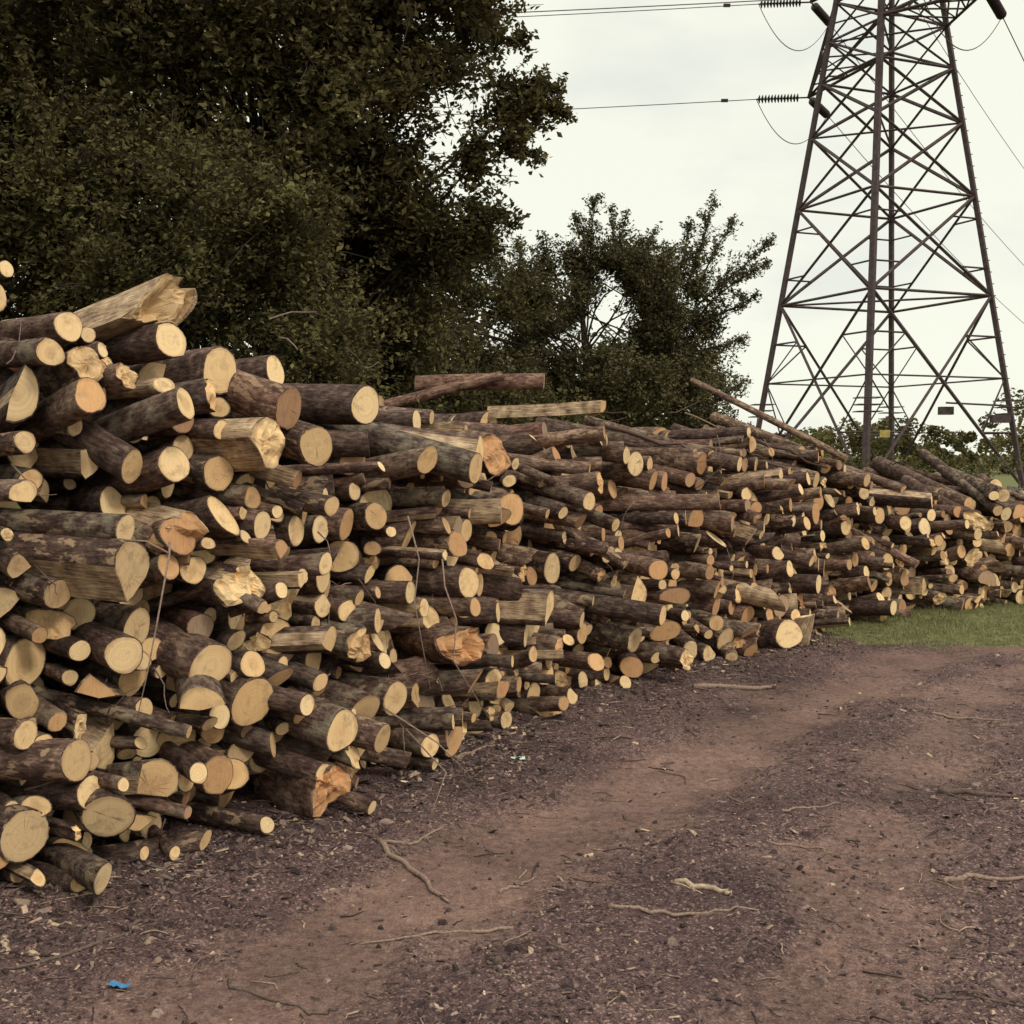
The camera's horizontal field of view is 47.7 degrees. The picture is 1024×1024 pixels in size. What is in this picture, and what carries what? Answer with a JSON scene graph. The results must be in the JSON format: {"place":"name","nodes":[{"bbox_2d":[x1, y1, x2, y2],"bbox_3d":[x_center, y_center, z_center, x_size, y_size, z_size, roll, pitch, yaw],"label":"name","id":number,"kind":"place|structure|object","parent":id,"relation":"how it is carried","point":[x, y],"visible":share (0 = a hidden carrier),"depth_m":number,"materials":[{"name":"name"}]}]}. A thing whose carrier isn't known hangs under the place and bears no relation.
{"place":"outdoors","nodes":[
{"label":"outdoors","id":0,"kind":"place"},
{"bbox_2d":[0,455,1023,1023],"bbox_3d":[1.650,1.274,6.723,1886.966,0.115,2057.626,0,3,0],"label":"dirt track ground","id":1,"kind":"structure","parent":0,"point":[336,959],"depth_m":4.42,"materials":[{"name":"brown soil"}]},
{"bbox_2d":[0,934,10,954],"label":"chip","id":2,"kind":"object","parent":1,"relation":"on","point":[4,941],"visible":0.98,"depth_m":3.77,"materials":[{"name":"beige wood"}]},
{"bbox_2d":[0,908,145,970],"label":"fallen branch","id":3,"kind":"object","parent":1,"relation":"on","point":[134,923],"visible":1,"depth_m":3.76,"materials":[{"name":"brown wood"}]},
{"bbox_2d":[0,0,167,320],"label":"broadleaf tree","id":4,"kind":"object","parent":1,"relation":"on","point":[77,126],"visible":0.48,"depth_m":10.81,"materials":[{"name":"green plant"}]},
{"bbox_2d":[107,980,131,987],"bbox_3d":[-1.190,1.431,3.507,0.068,0.017,0.038,0,3,0],"label":"blue wrapper","id":5,"kind":"object","parent":1,"relation":"on","point":[115,983],"visible":1,"depth_m":3.50,"materials":[{"name":"blue plastic"}]},
{"bbox_2d":[0,89,419,395],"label":"hawthorn tree","id":6,"kind":"object","parent":1,"relation":"on","point":[325,337],"visible":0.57,"depth_m":10.39,"materials":[{"name":"green plant"}]},
{"bbox_2d":[227,977,338,1015],"bbox_3d":[-0.706,1.456,3.469,0.414,0.016,0.075,1,3,26],"label":"fallen branch","id":7,"kind":"object","parent":1,"relation":"on","point":[259,995],"visible":1,"depth_m":3.45,"materials":[{"name":"brown wood"}]},
{"bbox_2d":[0,0,577,407],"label":"broadleaf tree","id":8,"kind":"object","parent":1,"relation":"on","point":[320,81],"visible":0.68,"depth_m":11.80,"materials":[{"name":"green plant"}]},
{"bbox_2d":[0,2,722,428],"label":"woodland","id":9,"kind":"object","parent":1,"relation":"on","point":[656,422],"visible":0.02,"depth_m":22.11,"materials":[{"name":"green plant"}]},
{"bbox_2d":[376,837,450,902],"bbox_3d":[-0.397,1.397,4.543,0.067,0.061,0.654,-2,3,-28],"label":"fallen branch","id":10,"kind":"object","parent":1,"relation":"on","point":[399,859],"visible":1,"depth_m":4.58,"materials":[{"name":"wood"}]},
{"bbox_2d":[384,824,444,844],"bbox_3d":[-0.400,1.375,4.916,0.368,0.031,0.083,-3,4,-44],"label":"fallen branch","id":11,"kind":"object","parent":1,"relation":"on","point":[410,843],"visible":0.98,"depth_m":4.85,"materials":[{"name":"wood"}]},
{"bbox_2d":[361,926,513,944],"bbox_3d":[-0.254,1.435,3.938,0.521,0.021,0.039,-1,3,-11],"label":"fallen branch","id":12,"kind":"object","parent":1,"relation":"on","point":[471,931],"visible":1,"depth_m":3.95,"materials":[{"name":"brown wood"}]},
{"bbox_2d":[340,254,604,425],"bbox_3d":[-0.666,-1.055,13.477,3.501,3.951,2.890,0,3,0],"label":"elder shrub","id":13,"kind":"object","parent":1,"relation":"on","point":[502,308],"visible":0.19,"depth_m":13.17,"materials":[{"name":"green plant"}]},
{"bbox_2d":[453,745,496,758],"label":"fallen branch","id":14,"kind":"object","parent":1,"relation":"on","point":[475,750],"visible":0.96,"depth_m":6.24,"materials":[{"name":"wood"}]},
{"bbox_2d":[252,197,740,429],"bbox_3d":[0.117,-2.041,18.540,8.290,5.407,4.466,-2,3,-33],"label":"hawthorn tree","id":15,"kind":"object","parent":1,"relation":"on","point":[603,374],"visible":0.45,"depth_m":18.24,"materials":[{"name":"green plant"}]},
{"bbox_2d":[0,630,1021,1023],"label":"twig litter","id":16,"kind":"object","parent":1,"relation":"on","point":[580,706],"visible":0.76,"depth_m":4.39,"materials":[{"name":"brown wood"}]},
{"bbox_2d":[0,260,1023,895],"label":"log pile","id":17,"kind":"object","parent":1,"relation":"on","point":[124,416],"visible":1,"depth_m":5.49,"materials":[{"name":"brown wood"}]},
{"bbox_2d":[6,311,772,831],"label":"dead twigs","id":18,"kind":"object","parent":17,"relation":"on","point":[168,551],"visible":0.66,"depth_m":5.44,"materials":[{"name":"brown wood"}]},
{"bbox_2d":[0,636,1023,1023],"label":"wood chips","id":19,"kind":"object","parent":1,"relation":"on","point":[408,948],"visible":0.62,"depth_m":4.39,"materials":[{"name":"brown wood"}]},
{"bbox_2d":[0,632,1023,1023],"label":"bark debris","id":20,"kind":"object","parent":1,"relation":"on","point":[24,904],"visible":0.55,"depth_m":5.04,"materials":[{"name":"brown wood"}]},
{"bbox_2d":[498,876,535,894],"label":"fallen branch","id":21,"kind":"object","parent":1,"relation":"on","point":[515,886],"visible":1,"depth_m":4.42,"materials":[{"name":"brown wood"}]},
{"bbox_2d":[549,736,633,742],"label":"fallen branch","id":22,"kind":"object","parent":1,"relation":"on","point":[572,739],"visible":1,"depth_m":6.53,"materials":[{"name":"brown wood"}]},
{"bbox_2d":[485,189,776,427],"bbox_3d":[1.862,-2.296,18.829,4.699,5.901,1.696,-1,3,-13],"label":"hawthorn tree","id":23,"kind":"object","parent":1,"relation":"on","point":[698,285],"visible":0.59,"depth_m":18.74,"materials":[{"name":"green plant"}]},
{"bbox_2d":[608,904,758,916],"bbox_3d":[0.604,1.405,4.079,0.527,0.030,0.054,0,3,4],"label":"fallen branch","id":24,"kind":"object","parent":1,"relation":"on","point":[640,908],"visible":1,"depth_m":4.08,"materials":[{"name":"wood"}]},
{"bbox_2d":[670,878,732,895],"bbox_3d":[0.698,1.389,4.279,0.253,0.029,0.071,2,4,40],"label":"fallen branch","id":25,"kind":"object","parent":1,"relation":"on","point":[686,881],"visible":1,"depth_m":4.28,"materials":[{"name":"beige wood"}]},
{"bbox_2d":[406,0,1023,491],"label":"electricity pylon","id":26,"kind":"object","parent":1,"relation":"on","point":[882,12],"visible":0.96,"depth_m":44.53,"materials":[{"name":"metal"}]},
{"bbox_2d":[692,683,775,690],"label":"fallen branch","id":27,"kind":"object","parent":1,"relation":"on","point":[701,686],"visible":1,"depth_m":7.94,"materials":[{"name":"wood"}]},
{"bbox_2d":[461,388,1023,473],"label":"distant tree line","id":28,"kind":"object","parent":1,"relation":"on","point":[877,444],"visible":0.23,"depth_m":87.83,"materials":[{"name":"green plant"}]},
{"bbox_2d":[766,840,826,849],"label":"fallen branch","id":29,"kind":"object","parent":1,"relation":"on","point":[781,844],"visible":1,"depth_m":4.79,"materials":[{"name":"brown wood"}]},
{"bbox_2d":[781,802,839,811],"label":"fallen branch","id":30,"kind":"object","parent":1,"relation":"on","point":[789,810],"visible":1,"depth_m":5.23,"materials":[{"name":"wood"}]},
{"bbox_2d":[824,448,1023,490],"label":"hedge","id":31,"kind":"object","parent":1,"relation":"on","point":[986,470],"visible":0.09,"depth_m":31.12,"materials":[{"name":"green plant"}]},
{"bbox_2d":[931,712,1005,720],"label":"fallen branch","id":32,"kind":"object","parent":1,"relation":"on","point":[942,714],"visible":1,"depth_m":7.08,"materials":[{"name":"wood"}]},
{"bbox_2d":[914,991,1023,1006],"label":"fallen branch","id":33,"kind":"object","parent":1,"relation":"on","point":[971,996],"visible":1,"depth_m":3.43,"materials":[{"name":"brown wood"}]},
{"bbox_2d":[938,787,1016,800],"bbox_3d":[2.201,1.336,5.466,0.352,0.036,0.128,1,3,14],"label":"fallen branch","id":34,"kind":"object","parent":1,"relation":"on","point":[951,791],"visible":1,"depth_m":5.49,"materials":[{"name":"wood"}]},
{"bbox_2d":[937,872,1023,892],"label":"fallen branch","id":35,"kind":"object","parent":1,"relation":"on","point":[946,879],"visible":1,"depth_m":4.33,"materials":[{"name":"wood"}]},
{"bbox_2d":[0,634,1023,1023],"bbox_3d":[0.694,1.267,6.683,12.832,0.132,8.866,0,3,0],"label":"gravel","id":36,"kind":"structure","parent":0,"point":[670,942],"depth_m":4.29,"materials":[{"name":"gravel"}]},
{"bbox_2d":[11,0,1023,454],"label":"sky","id":37,"kind":"structure","parent":0,"point":[658,163],"materials":[{"name":"white"}]},
{"bbox_2d":[815,597,1023,654],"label":"grass","id":38,"kind":"structure","parent":0,"point":[971,612],"depth_m":10.67,"materials":[{"name":"green plant"}]}
]}

